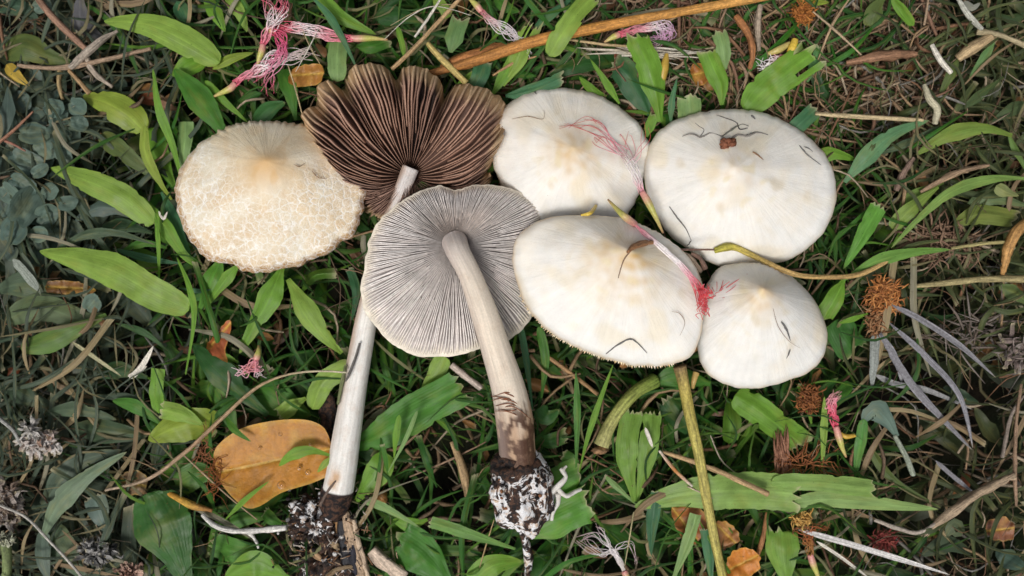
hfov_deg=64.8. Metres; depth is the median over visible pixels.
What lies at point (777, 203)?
mushroom
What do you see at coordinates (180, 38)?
grass blade
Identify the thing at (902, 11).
grass blade
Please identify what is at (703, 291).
filament tangle
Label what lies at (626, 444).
grass blade
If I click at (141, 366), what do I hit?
dry blade
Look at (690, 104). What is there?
grass blade
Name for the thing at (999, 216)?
grass blade
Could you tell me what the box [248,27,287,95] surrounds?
brush flower
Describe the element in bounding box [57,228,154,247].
grass blade
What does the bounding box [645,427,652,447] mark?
dry blade
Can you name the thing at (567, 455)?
grass blade
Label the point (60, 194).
clover leaf
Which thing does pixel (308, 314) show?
grass blade
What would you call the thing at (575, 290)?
mushroom
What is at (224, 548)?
leaf
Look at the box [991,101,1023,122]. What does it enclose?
grass blade
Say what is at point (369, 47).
grass blade
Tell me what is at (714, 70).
grass blade
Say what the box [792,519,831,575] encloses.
brush flower
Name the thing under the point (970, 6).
grass blade
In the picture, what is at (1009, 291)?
grass blade
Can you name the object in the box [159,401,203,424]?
grass blade
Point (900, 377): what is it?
dry blade
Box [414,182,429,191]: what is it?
grass blade
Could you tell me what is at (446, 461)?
straw
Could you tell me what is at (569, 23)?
leaf
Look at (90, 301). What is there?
clover leaf
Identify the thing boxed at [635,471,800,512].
grass blade
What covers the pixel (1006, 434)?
twig
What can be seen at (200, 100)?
grass blade
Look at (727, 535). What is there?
fallen leaf
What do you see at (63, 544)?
grass blade
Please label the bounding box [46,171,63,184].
clover leaf
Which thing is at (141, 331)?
grass blade
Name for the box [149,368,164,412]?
grass blade
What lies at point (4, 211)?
clover leaf
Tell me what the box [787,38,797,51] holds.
flower bud
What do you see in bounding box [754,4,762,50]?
twig
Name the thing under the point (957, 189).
grass blade
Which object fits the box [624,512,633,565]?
straw
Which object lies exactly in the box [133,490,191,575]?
grass blade
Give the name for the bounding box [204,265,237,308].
grass blade
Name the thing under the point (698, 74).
fallen leaf
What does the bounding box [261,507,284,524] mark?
grass blade
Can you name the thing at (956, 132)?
grass blade
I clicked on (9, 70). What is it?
leaf
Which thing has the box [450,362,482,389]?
twig
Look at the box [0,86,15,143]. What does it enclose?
grass blade
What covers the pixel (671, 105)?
grass blade
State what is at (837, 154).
grass blade
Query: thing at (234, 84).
brush flower
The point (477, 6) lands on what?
brush flower
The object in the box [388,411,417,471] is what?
grass blade
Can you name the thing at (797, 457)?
root tuft
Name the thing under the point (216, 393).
grass blade
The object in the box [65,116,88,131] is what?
clover leaf
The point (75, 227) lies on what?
clover leaf
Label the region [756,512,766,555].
straw
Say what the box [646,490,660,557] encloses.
grass blade
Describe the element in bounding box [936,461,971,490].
dry blade
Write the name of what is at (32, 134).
clover leaf
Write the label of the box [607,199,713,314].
brush flower
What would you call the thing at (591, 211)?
flower bud
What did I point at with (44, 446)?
husk cluster
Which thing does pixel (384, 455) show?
grass blade
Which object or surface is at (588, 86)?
grass blade
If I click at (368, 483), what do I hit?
grass blade
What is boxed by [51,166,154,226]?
grass blade
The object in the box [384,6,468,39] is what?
straw
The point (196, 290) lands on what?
grass blade
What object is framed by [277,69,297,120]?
grass blade
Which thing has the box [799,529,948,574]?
dry blade
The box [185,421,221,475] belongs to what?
root tuft
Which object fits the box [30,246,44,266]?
clover leaf
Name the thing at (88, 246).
clover leaf
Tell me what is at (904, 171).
twig
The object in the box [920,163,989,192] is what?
twig
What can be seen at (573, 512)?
leaf
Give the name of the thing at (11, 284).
leaf
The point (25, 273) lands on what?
dry blade
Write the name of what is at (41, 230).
clover leaf
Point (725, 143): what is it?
seed husk
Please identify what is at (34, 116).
clover leaf
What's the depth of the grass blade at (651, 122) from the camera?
0.34 m
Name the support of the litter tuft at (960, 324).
on the undergrowth grass at (76, 372)
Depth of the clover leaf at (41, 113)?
0.35 m
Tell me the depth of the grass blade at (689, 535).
0.34 m
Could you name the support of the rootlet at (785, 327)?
on the mushroom at (743, 342)
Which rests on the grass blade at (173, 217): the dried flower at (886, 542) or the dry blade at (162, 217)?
the dry blade at (162, 217)
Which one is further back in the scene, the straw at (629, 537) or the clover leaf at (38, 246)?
the clover leaf at (38, 246)
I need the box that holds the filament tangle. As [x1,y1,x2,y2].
[695,279,738,319]
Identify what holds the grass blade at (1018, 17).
on the undergrowth grass at (76, 372)
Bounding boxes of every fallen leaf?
[45,280,95,293]
[120,470,147,495]
[206,320,230,362]
[213,419,330,508]
[288,64,323,86]
[671,507,707,543]
[690,63,707,85]
[716,521,739,548]
[726,547,760,575]
[986,516,1014,541]
[1000,219,1023,274]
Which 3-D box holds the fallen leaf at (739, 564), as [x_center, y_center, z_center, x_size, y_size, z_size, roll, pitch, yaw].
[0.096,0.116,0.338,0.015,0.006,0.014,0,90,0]
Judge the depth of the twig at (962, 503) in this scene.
0.34 m
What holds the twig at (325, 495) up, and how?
on the mushroom at (383, 137)
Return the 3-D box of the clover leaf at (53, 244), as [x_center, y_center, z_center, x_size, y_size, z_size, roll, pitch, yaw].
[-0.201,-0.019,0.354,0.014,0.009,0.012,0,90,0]
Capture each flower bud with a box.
[581,205,596,215]
[661,53,668,81]
[691,371,698,388]
[768,41,789,55]
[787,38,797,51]
[841,432,855,438]
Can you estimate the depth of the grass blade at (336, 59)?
0.34 m
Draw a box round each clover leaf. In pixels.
[0,181,17,204]
[0,201,6,210]
[0,204,9,227]
[0,218,27,244]
[2,145,12,159]
[5,148,43,176]
[5,246,18,260]
[7,186,44,227]
[8,173,36,194]
[11,117,20,127]
[12,90,30,112]
[13,122,49,144]
[23,106,47,123]
[25,69,41,80]
[25,109,45,120]
[29,0,51,13]
[29,226,47,242]
[30,163,48,177]
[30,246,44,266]
[32,139,55,159]
[32,240,48,249]
[34,203,57,225]
[36,98,64,117]
[36,182,58,200]
[41,223,58,236]
[43,158,53,167]
[46,119,80,149]
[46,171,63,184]
[47,146,72,162]
[49,236,60,247]
[50,196,77,210]
[51,110,67,122]
[53,90,58,98]
[53,181,67,201]
[54,210,70,231]
[64,102,78,120]
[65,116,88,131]
[67,97,86,115]
[69,219,84,236]
[76,186,85,197]
[80,293,101,312]
[83,244,95,249]
[114,77,127,90]
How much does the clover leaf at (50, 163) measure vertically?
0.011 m
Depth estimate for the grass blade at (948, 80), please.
0.34 m
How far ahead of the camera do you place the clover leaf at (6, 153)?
0.35 m
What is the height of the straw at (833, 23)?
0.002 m
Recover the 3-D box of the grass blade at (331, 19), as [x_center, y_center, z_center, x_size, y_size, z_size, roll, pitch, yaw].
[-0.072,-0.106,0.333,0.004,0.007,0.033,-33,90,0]
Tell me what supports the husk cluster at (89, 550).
on the undergrowth grass at (76, 372)
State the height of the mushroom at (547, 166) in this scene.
0.027 m
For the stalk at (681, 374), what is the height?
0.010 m
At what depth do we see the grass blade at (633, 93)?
0.34 m
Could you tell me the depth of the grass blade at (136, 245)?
0.34 m
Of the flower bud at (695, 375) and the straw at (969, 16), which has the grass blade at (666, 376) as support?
the flower bud at (695, 375)
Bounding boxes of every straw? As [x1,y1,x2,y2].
[287,65,301,112]
[295,28,318,71]
[301,26,319,63]
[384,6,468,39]
[390,0,460,69]
[390,4,484,25]
[409,441,485,476]
[414,0,440,37]
[450,441,468,496]
[479,520,493,567]
[493,56,536,75]
[570,39,626,46]
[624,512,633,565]
[710,435,734,471]
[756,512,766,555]
[813,11,861,54]
[815,112,923,121]
[817,0,848,59]
[908,275,1023,288]
[922,84,940,123]
[930,44,952,74]
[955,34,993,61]
[957,0,983,29]
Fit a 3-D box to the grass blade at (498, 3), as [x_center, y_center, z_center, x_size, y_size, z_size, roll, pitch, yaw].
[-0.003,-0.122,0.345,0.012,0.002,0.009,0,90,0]
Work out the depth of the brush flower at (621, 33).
0.34 m
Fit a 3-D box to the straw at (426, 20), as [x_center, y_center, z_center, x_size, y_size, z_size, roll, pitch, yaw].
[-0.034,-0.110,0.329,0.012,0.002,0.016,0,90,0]
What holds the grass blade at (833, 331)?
on the undergrowth grass at (76, 372)
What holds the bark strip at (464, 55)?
on the undergrowth grass at (76, 372)
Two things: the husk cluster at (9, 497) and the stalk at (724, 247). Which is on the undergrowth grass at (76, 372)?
the husk cluster at (9, 497)
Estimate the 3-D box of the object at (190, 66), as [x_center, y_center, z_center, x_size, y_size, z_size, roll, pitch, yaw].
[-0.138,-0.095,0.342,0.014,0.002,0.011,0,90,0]
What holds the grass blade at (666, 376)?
on the undergrowth grass at (76, 372)
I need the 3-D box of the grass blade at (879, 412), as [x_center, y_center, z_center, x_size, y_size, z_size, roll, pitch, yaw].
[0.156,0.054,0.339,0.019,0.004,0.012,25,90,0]
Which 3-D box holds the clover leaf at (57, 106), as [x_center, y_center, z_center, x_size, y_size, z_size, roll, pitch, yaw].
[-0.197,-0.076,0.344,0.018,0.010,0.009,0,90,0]
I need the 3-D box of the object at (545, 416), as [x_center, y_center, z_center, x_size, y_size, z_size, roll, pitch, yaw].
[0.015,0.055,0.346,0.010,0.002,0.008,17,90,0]
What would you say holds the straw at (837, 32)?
on the undergrowth grass at (76, 372)
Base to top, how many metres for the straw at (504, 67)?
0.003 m
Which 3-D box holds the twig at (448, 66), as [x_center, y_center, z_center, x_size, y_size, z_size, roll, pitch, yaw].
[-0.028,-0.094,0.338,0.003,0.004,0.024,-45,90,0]
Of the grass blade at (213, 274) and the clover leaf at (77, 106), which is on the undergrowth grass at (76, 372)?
the grass blade at (213, 274)
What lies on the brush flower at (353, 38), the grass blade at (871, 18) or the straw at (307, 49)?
the straw at (307, 49)
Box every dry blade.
[12,259,39,291]
[72,342,120,375]
[128,366,146,376]
[129,346,152,378]
[158,211,167,219]
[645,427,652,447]
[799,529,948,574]
[817,541,865,575]
[869,335,879,385]
[876,374,972,409]
[879,334,902,381]
[880,333,971,449]
[890,323,972,447]
[892,305,995,377]
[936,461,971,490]
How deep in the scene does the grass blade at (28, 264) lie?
0.34 m
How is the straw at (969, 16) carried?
on the undergrowth grass at (76, 372)
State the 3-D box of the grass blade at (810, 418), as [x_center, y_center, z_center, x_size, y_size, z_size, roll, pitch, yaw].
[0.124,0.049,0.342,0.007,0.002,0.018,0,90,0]
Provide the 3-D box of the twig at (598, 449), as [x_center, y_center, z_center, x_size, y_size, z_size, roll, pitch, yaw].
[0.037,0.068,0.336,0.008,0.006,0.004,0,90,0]
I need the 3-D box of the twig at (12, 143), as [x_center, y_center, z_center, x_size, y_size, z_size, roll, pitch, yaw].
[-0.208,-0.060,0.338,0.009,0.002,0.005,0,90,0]
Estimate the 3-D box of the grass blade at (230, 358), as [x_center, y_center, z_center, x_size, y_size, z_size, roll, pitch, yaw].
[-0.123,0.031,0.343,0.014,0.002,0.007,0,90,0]
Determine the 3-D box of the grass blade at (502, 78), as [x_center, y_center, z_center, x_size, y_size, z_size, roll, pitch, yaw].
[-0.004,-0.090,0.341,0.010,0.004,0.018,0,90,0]
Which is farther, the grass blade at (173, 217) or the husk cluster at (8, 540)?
the grass blade at (173, 217)
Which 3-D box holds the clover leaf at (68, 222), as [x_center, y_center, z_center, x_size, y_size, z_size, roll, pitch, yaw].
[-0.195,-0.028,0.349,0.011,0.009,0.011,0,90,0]
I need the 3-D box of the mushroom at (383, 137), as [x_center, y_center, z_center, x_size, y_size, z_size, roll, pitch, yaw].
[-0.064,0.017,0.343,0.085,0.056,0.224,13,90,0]
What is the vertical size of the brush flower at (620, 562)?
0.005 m
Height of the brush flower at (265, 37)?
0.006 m
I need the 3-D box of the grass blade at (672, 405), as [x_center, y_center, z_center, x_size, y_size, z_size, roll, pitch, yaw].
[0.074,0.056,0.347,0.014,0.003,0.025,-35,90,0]
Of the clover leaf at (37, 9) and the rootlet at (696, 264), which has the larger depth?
the clover leaf at (37, 9)
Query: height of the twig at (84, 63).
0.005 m
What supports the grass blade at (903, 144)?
on the undergrowth grass at (76, 372)
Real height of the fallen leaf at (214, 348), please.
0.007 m
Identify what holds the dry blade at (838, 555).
on the undergrowth grass at (76, 372)
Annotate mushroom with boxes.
[174,120,367,272]
[271,62,505,575]
[360,184,581,575]
[493,88,649,219]
[512,215,703,367]
[644,109,836,266]
[697,262,827,388]
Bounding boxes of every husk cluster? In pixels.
[0,475,27,532]
[0,530,15,547]
[13,425,62,461]
[18,415,43,442]
[72,534,123,570]
[113,560,143,575]
[992,323,1023,374]
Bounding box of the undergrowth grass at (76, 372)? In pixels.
[0,0,1023,575]
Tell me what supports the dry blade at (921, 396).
on the undergrowth grass at (76, 372)
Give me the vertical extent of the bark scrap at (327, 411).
0.005 m
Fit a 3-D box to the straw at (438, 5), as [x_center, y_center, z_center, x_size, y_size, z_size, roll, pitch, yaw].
[-0.031,-0.113,0.334,0.040,0.003,0.008,0,90,0]
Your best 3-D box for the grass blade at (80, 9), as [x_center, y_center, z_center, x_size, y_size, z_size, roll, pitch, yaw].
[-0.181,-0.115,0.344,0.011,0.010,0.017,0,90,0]
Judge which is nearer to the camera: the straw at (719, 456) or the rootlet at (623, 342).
the rootlet at (623, 342)
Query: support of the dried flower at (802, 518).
on the undergrowth grass at (76, 372)
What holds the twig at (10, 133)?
on the undergrowth grass at (76, 372)
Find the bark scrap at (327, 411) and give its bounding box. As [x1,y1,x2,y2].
[318,391,336,441]
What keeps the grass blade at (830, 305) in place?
on the undergrowth grass at (76, 372)
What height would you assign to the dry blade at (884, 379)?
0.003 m
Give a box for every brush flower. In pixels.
[213,47,319,96]
[231,345,265,377]
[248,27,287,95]
[256,0,288,66]
[271,21,387,41]
[469,0,531,56]
[560,116,663,232]
[574,525,636,575]
[604,19,675,48]
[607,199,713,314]
[756,54,783,70]
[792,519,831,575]
[825,389,846,456]
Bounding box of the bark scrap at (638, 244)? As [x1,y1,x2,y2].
[626,240,653,252]
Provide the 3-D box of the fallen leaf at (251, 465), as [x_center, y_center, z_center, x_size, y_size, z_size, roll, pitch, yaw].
[-0.099,0.070,0.336,0.049,0.005,0.032,-23,90,0]
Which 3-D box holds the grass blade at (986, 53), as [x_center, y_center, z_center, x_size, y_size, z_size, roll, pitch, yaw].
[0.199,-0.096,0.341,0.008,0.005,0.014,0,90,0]
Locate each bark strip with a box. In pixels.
[440,43,504,69]
[846,49,917,64]
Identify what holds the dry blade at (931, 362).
on the undergrowth grass at (76, 372)
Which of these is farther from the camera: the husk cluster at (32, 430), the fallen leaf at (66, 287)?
the fallen leaf at (66, 287)
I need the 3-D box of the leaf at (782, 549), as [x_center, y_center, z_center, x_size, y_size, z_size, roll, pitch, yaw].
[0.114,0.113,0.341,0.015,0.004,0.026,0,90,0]
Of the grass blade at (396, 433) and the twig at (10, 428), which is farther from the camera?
the twig at (10, 428)
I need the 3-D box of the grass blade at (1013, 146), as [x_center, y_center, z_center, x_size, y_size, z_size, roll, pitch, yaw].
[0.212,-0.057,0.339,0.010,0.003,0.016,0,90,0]
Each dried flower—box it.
[789,0,818,29]
[789,508,813,530]
[791,380,826,417]
[859,272,909,315]
[860,303,893,340]
[867,527,902,552]
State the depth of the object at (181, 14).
0.34 m
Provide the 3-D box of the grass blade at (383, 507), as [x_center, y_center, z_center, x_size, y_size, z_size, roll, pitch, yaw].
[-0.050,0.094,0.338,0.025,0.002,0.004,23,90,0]
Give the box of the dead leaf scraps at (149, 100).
[7,0,1023,575]
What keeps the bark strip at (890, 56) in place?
on the undergrowth grass at (76, 372)
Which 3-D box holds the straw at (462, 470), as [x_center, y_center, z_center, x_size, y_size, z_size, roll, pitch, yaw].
[-0.022,0.077,0.342,0.009,0.005,0.025,0,90,0]
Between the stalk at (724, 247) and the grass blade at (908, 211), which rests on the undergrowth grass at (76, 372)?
the grass blade at (908, 211)
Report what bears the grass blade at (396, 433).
on the undergrowth grass at (76, 372)
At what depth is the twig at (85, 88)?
0.34 m
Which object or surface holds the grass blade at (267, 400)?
on the undergrowth grass at (76, 372)
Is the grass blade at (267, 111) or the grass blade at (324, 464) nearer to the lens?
the grass blade at (324, 464)
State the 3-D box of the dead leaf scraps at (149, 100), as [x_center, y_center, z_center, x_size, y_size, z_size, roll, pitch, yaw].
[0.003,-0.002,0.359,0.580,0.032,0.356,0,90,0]
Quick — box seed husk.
[719,138,736,148]
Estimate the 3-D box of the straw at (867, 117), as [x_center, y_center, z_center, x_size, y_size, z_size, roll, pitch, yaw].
[0.149,-0.071,0.337,0.045,0.003,0.004,0,90,0]
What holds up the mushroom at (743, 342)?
on the undergrowth grass at (76, 372)
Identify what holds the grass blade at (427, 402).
on the undergrowth grass at (76, 372)
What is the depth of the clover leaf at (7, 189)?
0.34 m
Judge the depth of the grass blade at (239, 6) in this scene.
0.34 m
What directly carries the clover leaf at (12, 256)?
on the undergrowth grass at (76, 372)
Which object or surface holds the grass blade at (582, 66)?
on the undergrowth grass at (76, 372)
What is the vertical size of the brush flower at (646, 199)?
0.016 m
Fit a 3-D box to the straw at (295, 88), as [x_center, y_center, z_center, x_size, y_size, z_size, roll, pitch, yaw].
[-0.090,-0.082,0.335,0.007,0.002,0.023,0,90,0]
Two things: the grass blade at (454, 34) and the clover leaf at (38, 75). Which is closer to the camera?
the grass blade at (454, 34)
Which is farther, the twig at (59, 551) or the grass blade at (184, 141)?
the grass blade at (184, 141)
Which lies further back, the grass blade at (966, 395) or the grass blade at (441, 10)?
the grass blade at (966, 395)
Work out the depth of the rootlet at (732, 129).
0.32 m
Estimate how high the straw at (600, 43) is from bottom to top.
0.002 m
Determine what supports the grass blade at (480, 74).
on the undergrowth grass at (76, 372)
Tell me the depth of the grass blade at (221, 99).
0.34 m
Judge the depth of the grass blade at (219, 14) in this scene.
0.34 m
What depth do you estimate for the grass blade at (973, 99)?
0.34 m
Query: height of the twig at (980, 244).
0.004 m
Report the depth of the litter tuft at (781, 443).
0.34 m
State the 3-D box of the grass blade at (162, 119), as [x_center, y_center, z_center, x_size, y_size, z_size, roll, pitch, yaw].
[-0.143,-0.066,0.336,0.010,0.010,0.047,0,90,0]
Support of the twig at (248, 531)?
on the undergrowth grass at (76, 372)
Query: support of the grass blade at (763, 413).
on the undergrowth grass at (76, 372)
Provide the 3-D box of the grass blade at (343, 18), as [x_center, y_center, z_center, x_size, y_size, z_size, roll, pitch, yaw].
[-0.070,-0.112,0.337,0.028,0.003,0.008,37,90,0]
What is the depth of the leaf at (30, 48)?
0.34 m
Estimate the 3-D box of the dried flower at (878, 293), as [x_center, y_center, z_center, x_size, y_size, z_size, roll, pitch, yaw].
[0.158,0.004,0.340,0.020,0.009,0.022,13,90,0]
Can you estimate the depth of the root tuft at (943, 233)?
0.34 m
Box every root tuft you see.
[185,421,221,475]
[198,455,235,507]
[769,431,847,491]
[886,204,990,278]
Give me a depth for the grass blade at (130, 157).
0.34 m
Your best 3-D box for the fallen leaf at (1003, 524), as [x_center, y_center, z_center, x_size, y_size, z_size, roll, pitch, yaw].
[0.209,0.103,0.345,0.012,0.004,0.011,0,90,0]
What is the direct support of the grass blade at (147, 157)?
on the undergrowth grass at (76, 372)
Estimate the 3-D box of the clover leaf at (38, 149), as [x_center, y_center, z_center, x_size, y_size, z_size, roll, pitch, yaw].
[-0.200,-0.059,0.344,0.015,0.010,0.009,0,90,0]
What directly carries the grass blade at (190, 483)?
on the undergrowth grass at (76, 372)
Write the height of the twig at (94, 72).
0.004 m
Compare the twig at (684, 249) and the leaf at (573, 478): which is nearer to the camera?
the twig at (684, 249)
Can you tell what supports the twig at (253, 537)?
on the undergrowth grass at (76, 372)
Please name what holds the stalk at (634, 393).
on the undergrowth grass at (76, 372)
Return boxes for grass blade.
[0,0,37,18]
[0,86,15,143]
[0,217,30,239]
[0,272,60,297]
[0,382,49,408]
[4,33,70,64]
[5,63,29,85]
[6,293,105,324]
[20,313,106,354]
[21,252,40,294]
[33,449,120,522]
[35,533,50,575]
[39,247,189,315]
[40,452,125,538]
[45,401,115,419]
[49,524,88,575]
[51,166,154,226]
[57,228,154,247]
[70,418,146,443]
[71,0,101,39]
[75,200,128,220]
[83,91,148,133]
[84,493,108,531]
[98,131,152,178]
[99,361,146,378]
[101,218,152,233]
[104,13,220,66]
[113,248,181,263]
[113,398,159,423]
[115,322,167,350]
[123,240,166,249]
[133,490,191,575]
[139,125,171,199]
[144,198,194,265]
[148,128,175,186]
[148,407,220,442]
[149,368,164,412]
[152,70,179,170]
[155,214,160,277]
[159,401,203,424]
[160,191,190,255]
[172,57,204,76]
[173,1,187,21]
[173,462,215,493]
[174,69,225,131]
[177,122,193,167]
[177,258,196,373]
[179,287,210,292]
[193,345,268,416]
[195,293,199,300]
[198,262,223,308]
[204,0,225,31]
[204,80,247,122]
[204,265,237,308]
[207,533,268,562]
[211,384,237,432]
[211,512,262,531]
[213,52,252,69]
[225,0,247,31]
[225,417,250,441]
[225,481,268,519]
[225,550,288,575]
[226,354,237,362]
[239,269,283,352]
[253,101,284,121]
[253,376,310,418]
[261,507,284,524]
[274,397,306,419]
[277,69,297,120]
[279,446,329,465]
[286,278,342,353]
[307,359,346,409]
[313,0,355,64]
[317,457,329,471]
[318,0,375,34]
[327,37,346,81]
[337,365,346,404]
[346,267,359,319]
[354,452,393,501]
[356,35,391,53]
[359,372,472,450]
[366,497,418,526]
[377,6,420,25]
[380,444,388,474]
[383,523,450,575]
[384,558,398,575]
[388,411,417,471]
[392,415,400,457]
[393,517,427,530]
[396,27,405,54]
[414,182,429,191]
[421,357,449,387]
[428,516,514,549]
[433,0,451,18]
[444,14,469,52]
[457,71,471,83]
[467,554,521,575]
[468,63,491,87]
[492,56,509,94]
[494,0,519,13]
[503,20,543,86]
[505,71,563,98]
[518,328,532,409]
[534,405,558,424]
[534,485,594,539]
[535,0,569,27]
[537,327,549,397]
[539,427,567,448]
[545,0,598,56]
[549,54,615,75]
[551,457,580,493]
[560,450,580,473]
[573,373,580,467]
[579,77,606,96]
[579,365,612,471]
[590,59,619,103]
[604,475,635,504]
[610,54,650,116]
[615,409,642,501]
[626,32,664,121]
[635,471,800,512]
[636,411,660,501]
[644,113,656,136]
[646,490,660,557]
[657,366,710,389]
[657,392,701,439]
[668,79,676,121]
[672,513,701,575]
[677,93,700,118]
[696,49,727,104]
[699,528,713,575]
[712,29,730,68]
[731,388,812,450]
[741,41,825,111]
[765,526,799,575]
[771,473,875,496]
[789,103,819,131]
[794,491,937,510]
[795,0,829,5]
[797,384,811,423]
[807,44,821,81]
[818,279,844,319]
[820,397,827,471]
[821,147,854,161]
[826,319,866,360]
[836,381,852,408]
[839,313,867,323]
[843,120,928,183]
[843,202,885,268]
[843,247,950,280]
[853,419,867,476]
[861,400,898,435]
[863,0,884,26]
[871,451,939,507]
[882,125,940,153]
[889,186,938,230]
[891,0,914,25]
[891,175,1023,247]
[898,182,943,209]
[912,409,952,432]
[916,122,1011,154]
[921,535,972,556]
[939,59,958,99]
[943,385,978,404]
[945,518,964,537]
[953,205,1020,226]
[960,76,1003,109]
[964,1,979,10]
[967,189,1023,206]
[969,42,994,77]
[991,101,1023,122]
[994,183,1018,196]
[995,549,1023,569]
[999,284,1023,303]
[1001,12,1023,23]
[1008,137,1023,168]
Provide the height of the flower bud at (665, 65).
0.005 m
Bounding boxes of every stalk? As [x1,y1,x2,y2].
[0,545,12,575]
[429,0,766,75]
[594,373,659,448]
[673,364,726,575]
[713,243,888,279]
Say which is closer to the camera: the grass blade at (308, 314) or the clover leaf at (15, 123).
the grass blade at (308, 314)
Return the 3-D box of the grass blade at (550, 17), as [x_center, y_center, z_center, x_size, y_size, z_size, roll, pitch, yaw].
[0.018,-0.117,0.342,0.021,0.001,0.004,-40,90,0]
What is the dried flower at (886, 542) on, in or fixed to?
on the undergrowth grass at (76, 372)
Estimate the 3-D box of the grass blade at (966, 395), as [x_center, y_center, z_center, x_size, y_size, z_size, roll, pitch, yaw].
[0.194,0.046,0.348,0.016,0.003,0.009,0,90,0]
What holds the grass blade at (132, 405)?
on the undergrowth grass at (76, 372)
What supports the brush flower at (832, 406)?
on the undergrowth grass at (76, 372)
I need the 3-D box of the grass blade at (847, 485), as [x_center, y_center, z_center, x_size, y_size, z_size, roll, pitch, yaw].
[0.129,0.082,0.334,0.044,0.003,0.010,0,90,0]
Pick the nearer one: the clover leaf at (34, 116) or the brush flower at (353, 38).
the brush flower at (353, 38)
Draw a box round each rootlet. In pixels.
[606,338,646,353]
[669,207,690,239]
[682,132,767,137]
[685,252,702,273]
[691,252,707,269]
[722,124,747,135]
[781,321,790,340]
[799,145,820,164]
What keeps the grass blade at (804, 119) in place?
on the undergrowth grass at (76, 372)
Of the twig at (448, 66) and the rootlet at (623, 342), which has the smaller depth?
the rootlet at (623, 342)
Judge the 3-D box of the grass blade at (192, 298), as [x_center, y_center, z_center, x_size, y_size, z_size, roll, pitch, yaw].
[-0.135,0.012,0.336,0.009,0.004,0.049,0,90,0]
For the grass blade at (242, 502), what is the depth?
0.33 m
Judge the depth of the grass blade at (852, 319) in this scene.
0.34 m
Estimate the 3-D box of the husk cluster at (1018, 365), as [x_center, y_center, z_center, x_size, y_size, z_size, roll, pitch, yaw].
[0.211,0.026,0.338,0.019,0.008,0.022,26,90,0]
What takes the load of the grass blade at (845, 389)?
on the undergrowth grass at (76, 372)
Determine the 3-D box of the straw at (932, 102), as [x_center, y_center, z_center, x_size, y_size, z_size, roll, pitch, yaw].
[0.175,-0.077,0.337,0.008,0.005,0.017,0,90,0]
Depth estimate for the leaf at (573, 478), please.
0.34 m
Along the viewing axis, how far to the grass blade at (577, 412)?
0.34 m
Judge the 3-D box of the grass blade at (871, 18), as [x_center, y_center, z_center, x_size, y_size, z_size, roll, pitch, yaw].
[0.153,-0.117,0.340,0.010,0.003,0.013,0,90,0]
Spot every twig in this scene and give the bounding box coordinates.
[0,111,33,143]
[0,416,21,445]
[0,504,81,575]
[4,139,25,150]
[17,47,151,70]
[35,0,86,49]
[56,70,63,99]
[67,69,91,94]
[68,29,117,69]
[85,57,113,87]
[105,370,346,490]
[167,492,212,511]
[184,455,257,519]
[201,513,287,534]
[247,534,258,548]
[319,481,335,506]
[345,343,360,381]
[426,42,467,83]
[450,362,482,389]
[550,356,598,395]
[592,445,608,454]
[658,450,692,486]
[663,450,769,496]
[681,248,714,250]
[733,14,755,68]
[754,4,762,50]
[873,518,935,534]
[893,157,915,191]
[893,435,915,475]
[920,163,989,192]
[921,472,1016,536]
[950,240,1004,249]
[975,29,1023,47]
[1000,395,1023,457]
[1013,384,1022,505]
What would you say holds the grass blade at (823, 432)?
on the undergrowth grass at (76, 372)
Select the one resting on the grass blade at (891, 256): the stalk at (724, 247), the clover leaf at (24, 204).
the stalk at (724, 247)
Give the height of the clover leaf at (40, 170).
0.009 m
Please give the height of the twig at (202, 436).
0.011 m
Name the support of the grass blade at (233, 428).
on the undergrowth grass at (76, 372)
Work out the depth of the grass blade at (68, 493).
0.34 m
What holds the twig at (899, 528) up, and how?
on the undergrowth grass at (76, 372)
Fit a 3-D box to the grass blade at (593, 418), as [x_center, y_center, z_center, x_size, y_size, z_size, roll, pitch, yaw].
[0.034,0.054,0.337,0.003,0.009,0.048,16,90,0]
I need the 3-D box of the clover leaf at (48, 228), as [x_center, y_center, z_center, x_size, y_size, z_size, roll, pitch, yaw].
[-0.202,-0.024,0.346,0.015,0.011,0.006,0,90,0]
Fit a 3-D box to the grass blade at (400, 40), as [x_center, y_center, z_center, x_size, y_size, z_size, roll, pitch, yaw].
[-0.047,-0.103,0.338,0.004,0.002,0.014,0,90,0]
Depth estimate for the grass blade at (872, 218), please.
0.34 m
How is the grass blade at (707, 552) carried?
on the undergrowth grass at (76, 372)
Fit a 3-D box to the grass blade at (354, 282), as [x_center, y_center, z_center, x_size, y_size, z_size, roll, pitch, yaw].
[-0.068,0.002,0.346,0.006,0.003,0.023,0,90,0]
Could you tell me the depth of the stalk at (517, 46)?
0.33 m
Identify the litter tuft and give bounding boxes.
[577,47,705,66]
[773,427,791,473]
[913,285,1023,382]

